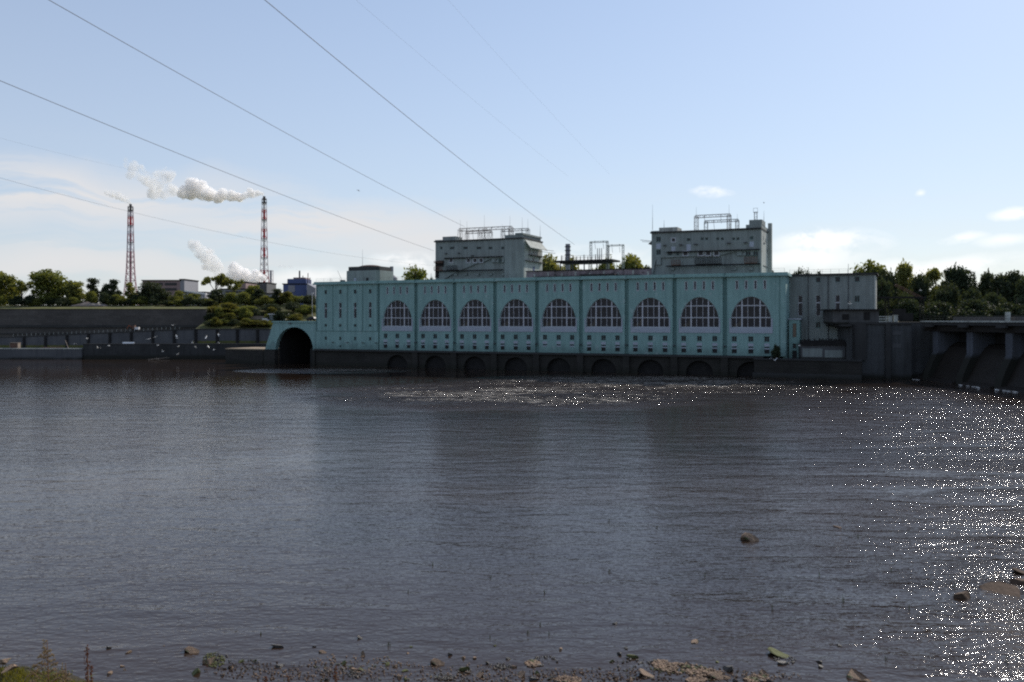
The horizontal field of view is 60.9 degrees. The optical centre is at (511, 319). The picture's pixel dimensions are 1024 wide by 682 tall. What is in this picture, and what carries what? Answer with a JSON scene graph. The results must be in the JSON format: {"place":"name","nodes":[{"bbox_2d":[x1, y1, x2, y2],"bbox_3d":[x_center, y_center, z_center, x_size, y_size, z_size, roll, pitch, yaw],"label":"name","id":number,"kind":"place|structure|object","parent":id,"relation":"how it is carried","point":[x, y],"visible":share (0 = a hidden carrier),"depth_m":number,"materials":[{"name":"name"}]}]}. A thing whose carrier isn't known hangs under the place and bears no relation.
{"place":"outdoors","nodes":[
{"label":"outdoors","id":0,"kind":"place"},
{"bbox_2d":[1,81,433,250],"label":"power line","id":1,"kind":"object","parent":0,"point":[188,157],"visible":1,"depth_m":155.90,"materials":[{"name":"metal"}]},
{"bbox_2d":[49,0,418,203],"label":"power line","id":2,"kind":"object","parent":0,"point":[212,92],"visible":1,"depth_m":142.46,"materials":[{"name":"metal"}]},
{"bbox_2d":[265,0,574,244],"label":"power line","id":3,"kind":"object","parent":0,"point":[393,105],"visible":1,"depth_m":132.21,"materials":[{"name":"metal"}]},
{"bbox_2d":[0,305,898,681],"bbox_3d":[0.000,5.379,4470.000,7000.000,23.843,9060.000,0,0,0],"label":"ground","id":4,"kind":"structure","parent":0,"point":[202,325],"depth_m":352.25,"materials":[{"name":"grey concrete"}]},
{"bbox_2d":[0,271,25,304],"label":"tree","id":5,"kind":"object","parent":4,"relation":"on","point":[5,280],"visible":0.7,"depth_m":373.59,"materials":[{"name":"green plant"}]},
{"bbox_2d":[8,280,33,297],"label":"tree","id":6,"kind":"object","parent":4,"relation":"on","point":[21,285],"visible":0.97,"depth_m":370.90,"materials":[{"name":"green plant"}]},
{"bbox_2d":[0,348,82,358],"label":"quay wall","id":7,"kind":"structure","parent":4,"relation":"on","point":[41,353],"depth_m":318.00,"materials":[{"name":"grey concrete"}]},
{"bbox_2d":[0,664,85,681],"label":"grass","id":8,"kind":"structure","parent":4,"relation":"on","point":[16,677],"depth_m":34.50,"materials":[{"name":"green plant"}]},
{"bbox_2d":[26,639,66,681],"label":"seed plant","id":9,"kind":"object","parent":4,"relation":"on","point":[47,664],"visible":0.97,"depth_m":11.49,"materials":[{"name":"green plant"}]},
{"bbox_2d":[27,268,70,304],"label":"tree","id":10,"kind":"object","parent":4,"relation":"on","point":[49,284],"visible":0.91,"depth_m":369.81,"materials":[{"name":"green plant"}]},
{"bbox_2d":[55,297,71,305],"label":"bush","id":11,"kind":"object","parent":4,"relation":"on","point":[63,301],"visible":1,"depth_m":364.15,"materials":[{"name":"green plant"}]},
{"bbox_2d":[59,281,86,300],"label":"tree","id":12,"kind":"object","parent":4,"relation":"on","point":[75,290],"visible":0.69,"depth_m":372.33,"materials":[{"name":"green plant"}]},
{"bbox_2d":[81,644,95,681],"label":"seed plant","id":13,"kind":"object","parent":4,"relation":"on","point":[87,668],"visible":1,"depth_m":10.49,"materials":[{"name":"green plant"}]},
{"bbox_2d":[84,291,97,302],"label":"bush","id":14,"kind":"object","parent":4,"relation":"on","point":[90,297],"visible":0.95,"depth_m":368.88,"materials":[{"name":"green plant"}]},
{"bbox_2d":[84,278,99,302],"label":"tree","id":15,"kind":"object","parent":4,"relation":"on","point":[92,285],"visible":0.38,"depth_m":380.97,"materials":[{"name":"green plant"}]},
{"bbox_2d":[0,309,206,335],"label":"wall","id":16,"kind":"structure","parent":4,"relation":"on","point":[25,322],"depth_m":347.00,"materials":[{"name":"concrete"}]},
{"bbox_2d":[109,279,122,304],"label":"tree","id":17,"kind":"object","parent":4,"relation":"on","point":[114,283],"visible":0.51,"depth_m":383.10,"materials":[{"name":"green plant"}]},
{"bbox_2d":[123,204,136,295],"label":"lattice chimney","id":18,"kind":"object","parent":4,"relation":"on","point":[130,215],"visible":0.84,"depth_m":1198.66,"materials":[{"name":"metal"}]},
{"bbox_2d":[124,282,137,298],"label":"tree","id":19,"kind":"object","parent":4,"relation":"on","point":[129,285],"visible":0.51,"depth_m":376.95,"materials":[{"name":"green plant"}]},
{"bbox_2d":[0,327,270,347],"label":"ramp retaining wall","id":20,"kind":"structure","parent":4,"relation":"on","point":[191,335],"depth_m":333.00,"materials":[{"name":"grey concrete"}]},
{"bbox_2d":[132,281,171,304],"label":"bush","id":21,"kind":"object","parent":4,"relation":"on","point":[151,288],"visible":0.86,"depth_m":372.73,"materials":[{"name":"green plant"}]},
{"bbox_2d":[141,280,180,304],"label":"factory building","id":22,"kind":"structure","parent":4,"relation":"on","point":[172,286],"depth_m":900.00,"materials":[{"name":"grey concrete"}]},
{"bbox_2d":[83,343,266,358],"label":"quay wall","id":23,"kind":"structure","parent":4,"relation":"on","point":[152,351],"depth_m":318.60,"materials":[{"name":"concrete"}]},
{"bbox_2d":[168,289,184,300],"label":"bush","id":24,"kind":"object","parent":4,"relation":"on","point":[179,294],"visible":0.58,"depth_m":371.06,"materials":[{"name":"green plant"}]},
{"bbox_2d":[179,279,198,291],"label":"factory building","id":25,"kind":"structure","parent":4,"relation":"on","point":[188,284],"depth_m":911.63,"materials":[{"name":"concrete"}]},
{"bbox_2d":[201,273,228,288],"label":"tree","id":26,"kind":"object","parent":4,"relation":"on","point":[221,279],"visible":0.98,"depth_m":385.96,"materials":[{"name":"green plant"}]},
{"bbox_2d":[206,289,224,304],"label":"tree","id":27,"kind":"object","parent":4,"relation":"on","point":[215,295],"visible":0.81,"depth_m":376.08,"materials":[{"name":"green plant"}]},
{"bbox_2d":[207,302,237,313],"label":"bush","id":28,"kind":"object","parent":4,"relation":"on","point":[227,307],"visible":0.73,"depth_m":352.55,"materials":[{"name":"green plant"}]},
{"bbox_2d":[222,292,238,303],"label":"bush","id":29,"kind":"object","parent":4,"relation":"on","point":[229,297],"visible":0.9,"depth_m":374.86,"materials":[{"name":"green plant"}]},
{"bbox_2d":[225,279,243,293],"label":"tree","id":30,"kind":"object","parent":4,"relation":"on","point":[237,285],"visible":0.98,"depth_m":390.77,"materials":[{"name":"green plant"}]},
{"bbox_2d":[234,291,254,304],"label":"bush","id":31,"kind":"object","parent":4,"relation":"on","point":[243,298],"visible":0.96,"depth_m":372.84,"materials":[{"name":"green plant"}]},
{"bbox_2d":[225,347,264,363],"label":"stone platform","id":32,"kind":"structure","parent":4,"relation":"on","point":[252,355],"depth_m":285.78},
{"bbox_2d":[238,305,252,319],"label":"bush","id":33,"kind":"object","parent":4,"relation":"on","point":[244,312],"visible":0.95,"depth_m":345.17,"materials":[{"name":"green plant"}]},
{"bbox_2d":[250,288,264,304],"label":"tree","id":34,"kind":"object","parent":4,"relation":"on","point":[258,293],"visible":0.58,"depth_m":373.03,"materials":[{"name":"green plant"}]},
{"bbox_2d":[259,196,268,281],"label":"lattice chimney","id":35,"kind":"object","parent":4,"relation":"on","point":[264,203],"visible":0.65,"depth_m":1148.70,"materials":[{"name":"metal"}]},
{"bbox_2d":[254,295,276,304],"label":"bush","id":36,"kind":"object","parent":4,"relation":"on","point":[265,299],"visible":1,"depth_m":366.76,"materials":[{"name":"green plant"}]},
{"bbox_2d":[256,282,276,292],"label":"factory building","id":37,"kind":"structure","parent":4,"relation":"on","point":[267,287],"depth_m":1003.06,"materials":[{"name":"grey concrete"}]},
{"bbox_2d":[271,288,282,304],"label":"tree","id":38,"kind":"object","parent":4,"relation":"on","point":[277,292],"visible":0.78,"depth_m":372.47,"materials":[{"name":"green plant"}]},
{"bbox_2d":[272,310,289,320],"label":"bush","id":39,"kind":"object","parent":4,"relation":"on","point":[280,315],"visible":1,"depth_m":344.19,"materials":[{"name":"green plant"}]},
{"bbox_2d":[278,291,292,303],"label":"tree","id":40,"kind":"object","parent":4,"relation":"on","point":[284,296],"visible":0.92,"depth_m":370.13,"materials":[{"name":"green plant"}]},
{"bbox_2d":[263,321,315,364],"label":"arched water gate","id":41,"kind":"structure","parent":4,"relation":"on","point":[291,341],"depth_m":282.36,"materials":[{"name":"teal paint"}]},
{"bbox_2d":[283,302,299,311],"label":"bush","id":42,"kind":"object","parent":4,"relation":"on","point":[292,306],"visible":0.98,"depth_m":356.68,"materials":[{"name":"green plant"}]},
{"bbox_2d":[282,271,310,304],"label":"factory building","id":43,"kind":"structure","parent":4,"relation":"on","point":[296,286],"depth_m":900.00,"materials":[{"name":"metal"}]},
{"bbox_2d":[294,304,315,314],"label":"bush","id":44,"kind":"object","parent":4,"relation":"on","point":[304,309],"visible":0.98,"depth_m":352.90,"materials":[{"name":"green plant"}]},
{"bbox_2d":[298,294,315,304],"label":"bush","id":45,"kind":"object","parent":4,"relation":"on","point":[307,299],"visible":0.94,"depth_m":370.35,"materials":[{"name":"green plant"}]},
{"bbox_2d":[401,264,427,279],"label":"bush","id":46,"kind":"object","parent":4,"relation":"on","point":[415,273],"visible":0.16,"depth_m":335.25,"materials":[{"name":"green plant"}]},
{"bbox_2d":[313,268,791,375],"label":"power station","id":47,"kind":"object","parent":4,"relation":"on","point":[728,324],"visible":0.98,"depth_m":241.44,"materials":[{"name":"teal paint"}]},
{"bbox_2d":[347,265,392,280],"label":"roof tank house","id":48,"kind":"structure","parent":47,"relation":"on","point":[366,272],"depth_m":279.76,"materials":[{"name":"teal concrete"}]},
{"bbox_2d":[382,300,412,330],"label":"arched window","id":49,"kind":"structure","parent":47,"relation":"in","point":[397,316],"depth_m":263.08,"materials":[{"name":"glass"}]},
{"bbox_2d":[419,300,450,330],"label":"arched window","id":50,"kind":"structure","parent":47,"relation":"in","point":[435,316],"depth_m":257.81,"materials":[{"name":"glass"}]},
{"bbox_2d":[458,299,490,331],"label":"arched window","id":51,"kind":"structure","parent":47,"relation":"in","point":[474,316],"depth_m":252.51,"materials":[{"name":"glass"}]},
{"bbox_2d":[434,233,554,278],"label":"switchgear tower","id":52,"kind":"structure","parent":47,"relation":"on","point":[518,254],"depth_m":267.14,"materials":[{"name":"grey concrete"}]},
{"bbox_2d":[459,226,513,238],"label":"roof gantry","id":53,"kind":"object","parent":52,"relation":"on","point":[487,230],"visible":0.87,"depth_m":270.51,"materials":[{"name":"metal"}]},
{"bbox_2d":[498,299,532,331],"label":"arched window","id":54,"kind":"structure","parent":47,"relation":"in","point":[516,316],"depth_m":247.32,"materials":[{"name":"glass"}]},
{"bbox_2d":[541,299,576,331],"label":"arched window","id":55,"kind":"structure","parent":47,"relation":"in","point":[558,316],"depth_m":242.01,"materials":[{"name":"glass"}]},
{"bbox_2d":[555,248,619,269],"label":"switchyard platform","id":56,"kind":"structure","parent":47,"relation":"on","point":[597,261],"depth_m":263.92,"materials":[{"name":"metal"}]},
{"bbox_2d":[525,268,651,276],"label":"roof parapet","id":57,"kind":"structure","parent":47,"relation":"on","point":[605,272],"depth_m":245.21,"materials":[{"name":"teal paint"}]},
{"bbox_2d":[565,244,570,269],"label":"vent tower","id":58,"kind":"structure","parent":57,"relation":"on","point":[567,252],"depth_m":276.07,"materials":[{"name":"metal"}]},
{"bbox_2d":[589,241,608,268],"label":"roof gantry","id":59,"kind":"object","parent":47,"relation":"on","point":[606,242],"visible":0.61,"depth_m":268.09,"materials":[{"name":"metal"}]},
{"bbox_2d":[585,298,622,331],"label":"arched window","id":60,"kind":"structure","parent":47,"relation":"in","point":[603,315],"depth_m":236.75,"materials":[{"name":"glass"}]},
{"bbox_2d":[631,298,669,332],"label":"arched window","id":61,"kind":"structure","parent":47,"relation":"in","point":[650,312],"depth_m":231.60,"materials":[{"name":"glass"}]},
{"bbox_2d":[679,297,719,332],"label":"arched window","id":62,"kind":"structure","parent":47,"relation":"in","point":[699,315],"depth_m":226.35,"materials":[{"name":"glass"}]},
{"bbox_2d":[642,219,771,274],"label":"switchgear tower","id":63,"kind":"structure","parent":47,"relation":"on","point":[678,250],"depth_m":239.16,"materials":[{"name":"grey concrete"}]},
{"bbox_2d":[694,213,730,229],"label":"roof gantry","id":64,"kind":"object","parent":63,"relation":"on","point":[704,217],"visible":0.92,"depth_m":242.22,"materials":[{"name":"metal"}]},
{"bbox_2d":[729,297,772,332],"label":"arched window","id":65,"kind":"structure","parent":47,"relation":"in","point":[751,314],"depth_m":221.05,"materials":[{"name":"glass"}]},
{"bbox_2d":[542,253,564,270],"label":"tree","id":66,"kind":"object","parent":4,"relation":"on","point":[549,263],"visible":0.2,"depth_m":318.11,"materials":[{"name":"green plant"}]},
{"bbox_2d":[611,252,650,268],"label":"tree","id":67,"kind":"object","parent":4,"relation":"on","point":[631,261],"visible":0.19,"depth_m":307.23,"materials":[{"name":"green plant"}]},
{"bbox_2d":[524,659,770,681],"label":"gravel","id":68,"kind":"structure","parent":4,"relation":"on","point":[654,663],"depth_m":35.24,"materials":[{"name":"grey gravel"}]},
{"bbox_2d":[752,357,861,379],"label":"quay","id":69,"kind":"structure","parent":4,"relation":"on","point":[845,369],"depth_m":212.41,"materials":[{"name":"concrete"}]},
{"bbox_2d":[789,318,802,357],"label":"stair annex","id":70,"kind":"object","parent":69,"relation":"on","point":[794,332],"visible":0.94,"depth_m":220.17,"materials":[{"name":"teal paint"}]},
{"bbox_2d":[797,338,846,358],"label":"quay shed","id":71,"kind":"structure","parent":69,"relation":"on","point":[822,348],"depth_m":215.23,"materials":[{"name":"grey concrete"}]},
{"bbox_2d":[789,264,878,339],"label":"grey wing building","id":72,"kind":"structure","parent":4,"relation":"on","point":[811,295],"depth_m":221.33,"materials":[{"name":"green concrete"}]},
{"bbox_2d":[846,668,871,681],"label":"rock","id":73,"kind":"object","parent":4,"relation":"on","point":[853,674],"visible":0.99,"depth_m":34.71,"materials":[{"name":"beige stone"}]},
{"bbox_2d":[850,259,890,279],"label":"tree","id":74,"kind":"object","parent":4,"relation":"on","point":[874,268],"visible":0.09,"depth_m":268.03,"materials":[{"name":"green plant"}]},
{"bbox_2d":[826,322,932,378],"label":"dam abutment","id":75,"kind":"object","parent":4,"relation":"on","point":[892,350],"visible":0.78,"depth_m":211.00,"materials":[{"name":"concrete"}]},
{"bbox_2d":[818,309,882,323],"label":"concrete booth","id":76,"kind":"object","parent":75,"relation":"on","point":[838,316],"visible":0.96,"depth_m":212.40,"materials":[{"name":"grey concrete"}]},
{"bbox_2d":[877,284,925,321],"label":"gate hoist frame","id":77,"kind":"object","parent":75,"relation":"on","point":[902,314],"visible":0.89,"depth_m":223.60,"materials":[{"name":"metal"}]},
{"bbox_2d":[877,299,891,320],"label":"bush","id":78,"kind":"object","parent":4,"relation":"on","point":[881,305],"visible":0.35,"depth_m":234.25,"materials":[{"name":"green plant"}]},
{"bbox_2d":[877,277,893,310],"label":"bush","id":79,"kind":"object","parent":4,"relation":"on","point":[883,288],"visible":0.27,"depth_m":249.16,"materials":[{"name":"green plant"}]},
{"bbox_2d":[877,267,900,321],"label":"bush","id":80,"kind":"object","parent":4,"relation":"on","point":[887,276],"visible":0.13,"depth_m":261.86,"materials":[{"name":"green plant"}]},
{"bbox_2d":[895,258,914,293],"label":"tree","id":81,"kind":"object","parent":4,"relation":"on","point":[905,275],"visible":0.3,"depth_m":283.76,"materials":[{"name":"green plant"}]},
{"bbox_2d":[887,286,926,321],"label":"bush","id":82,"kind":"object","parent":4,"relation":"on","point":[902,294],"visible":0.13,"depth_m":247.29,"materials":[{"name":"green plant"}]},
{"bbox_2d":[895,298,928,321],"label":"bush","id":83,"kind":"object","parent":4,"relation":"on","point":[910,305],"visible":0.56,"depth_m":238.62,"materials":[{"name":"green plant"}]},
{"bbox_2d":[907,269,935,303],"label":"tree","id":84,"kind":"object","parent":4,"relation":"on","point":[921,283],"visible":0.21,"depth_m":259.66,"materials":[{"name":"green plant"}]},
{"bbox_2d":[924,267,944,298],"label":"tree","id":85,"kind":"object","parent":4,"relation":"on","point":[935,276],"visible":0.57,"depth_m":271.66,"materials":[{"name":"green plant"}]},
{"bbox_2d":[923,300,954,320],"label":"bush","id":86,"kind":"object","parent":4,"relation":"on","point":[936,309],"visible":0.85,"depth_m":236.76,"materials":[{"name":"green plant"}]},
{"bbox_2d":[921,286,957,311],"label":"bush","id":87,"kind":"object","parent":4,"relation":"on","point":[944,296],"visible":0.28,"depth_m":250.66,"materials":[{"name":"green plant"}]},
{"bbox_2d":[935,280,962,317],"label":"bush","id":88,"kind":"object","parent":4,"relation":"on","point":[955,292],"visible":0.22,"depth_m":252.77,"materials":[{"name":"green plant"}]},
{"bbox_2d":[935,261,974,301],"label":"tree","id":89,"kind":"object","parent":4,"relation":"on","point":[960,277],"visible":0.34,"depth_m":266.56,"materials":[{"name":"green plant"}]},
{"bbox_2d":[913,312,1023,391],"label":"dam","id":90,"kind":"structure","parent":4,"relation":"on","point":[986,352],"depth_m":193.55,"materials":[{"name":"concrete"}]},
{"bbox_2d":[948,296,994,319],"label":"bush","id":91,"kind":"object","parent":4,"relation":"on","point":[970,307],"visible":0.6,"depth_m":235.05,"materials":[{"name":"green plant"}]},
{"bbox_2d":[956,287,991,310],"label":"bush","id":92,"kind":"object","parent":4,"relation":"on","point":[970,294],"visible":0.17,"depth_m":244.83,"materials":[{"name":"green plant"}]},
{"bbox_2d":[978,268,993,302],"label":"tree","id":93,"kind":"object","parent":4,"relation":"on","point":[985,277],"visible":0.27,"depth_m":270.18,"materials":[{"name":"green plant"}]},
{"bbox_2d":[984,288,1012,308],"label":"bush","id":94,"kind":"object","parent":4,"relation":"on","point":[995,298],"visible":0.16,"depth_m":244.62,"materials":[{"name":"green plant"}]},
{"bbox_2d":[985,303,1012,316],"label":"bush","id":95,"kind":"object","parent":4,"relation":"on","point":[995,311],"visible":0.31,"depth_m":234.53,"materials":[{"name":"green plant"}]},
{"bbox_2d":[983,269,1023,303],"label":"tree","id":96,"kind":"object","parent":4,"relation":"on","point":[1005,284],"visible":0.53,"depth_m":260.43,"materials":[{"name":"green plant"}]},
{"bbox_2d":[995,298,1023,316],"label":"bush","id":97,"kind":"object","parent":4,"relation":"on","point":[1016,309],"visible":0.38,"depth_m":235.20,"materials":[{"name":"green plant"}]},
{"bbox_2d":[1009,275,1023,305],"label":"bush","id":98,"kind":"object","parent":4,"relation":"on","point":[1019,295],"visible":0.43,"depth_m":249.77,"materials":[{"name":"green plant"}]},
{"bbox_2d":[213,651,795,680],"bbox_3d":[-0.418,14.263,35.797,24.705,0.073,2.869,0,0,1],"label":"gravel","id":99,"kind":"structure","parent":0,"point":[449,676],"depth_m":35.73,"materials":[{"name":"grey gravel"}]},
{"bbox_2d":[0,359,1023,681],"bbox_3d":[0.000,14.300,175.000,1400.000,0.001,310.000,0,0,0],"label":"water","id":100,"kind":"structure","parent":0,"point":[306,513],"depth_m":61.39,"materials":[{"name":"grey liquid"}]},
{"bbox_2d":[3,652,709,674],"bbox_3d":[-6.643,14.267,35.994,29.433,0.066,2.740,0,0,0],"label":"water weed","id":101,"kind":"object","parent":100,"relation":"on","point":[215,662],"visible":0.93,"depth_m":35.84,"materials":[{"name":"plant"}]},
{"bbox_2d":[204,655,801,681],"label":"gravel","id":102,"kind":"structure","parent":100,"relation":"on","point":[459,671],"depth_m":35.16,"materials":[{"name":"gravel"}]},
{"bbox_2d":[740,532,758,540],"bbox_3d":[15.389,14.216,56.385,1.212,0.769,0.491,0,0,22],"label":"rock","id":103,"kind":"object","parent":100,"relation":"in","point":[747,536],"visible":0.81,"depth_m":56.38,"materials":[{"name":"beige stone"}]},
{"bbox_2d":[768,647,788,657],"bbox_3d":[11.414,14.286,37.115,1.116,0.284,0.653,10,10,32],"label":"rock","id":104,"kind":"object","parent":100,"relation":"in","point":[778,653],"visible":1,"depth_m":37.06,"materials":[{"name":"stone"}]},
{"bbox_2d":[953,590,970,598],"bbox_3d":[23.188,14.413,44.945,0.868,0.737,0.874,0,0,10],"label":"rock","id":105,"kind":"object","parent":100,"relation":"in","point":[964,595],"visible":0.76,"depth_m":44.74,"materials":[{"name":"brown stone"}]},
{"bbox_2d":[979,581,1019,597],"bbox_3d":[25.754,14.251,45.782,1.717,0.561,2.580,0,0,5],"label":"rock","id":106,"kind":"object","parent":100,"relation":"in","point":[1001,587],"visible":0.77,"depth_m":45.93,"materials":[{"name":"brown stone"}]},
{"bbox_2d":[0,0,1023,304],"label":"sky","id":107,"kind":"structure","parent":0,"point":[885,132],"materials":[{"name":"blue"}]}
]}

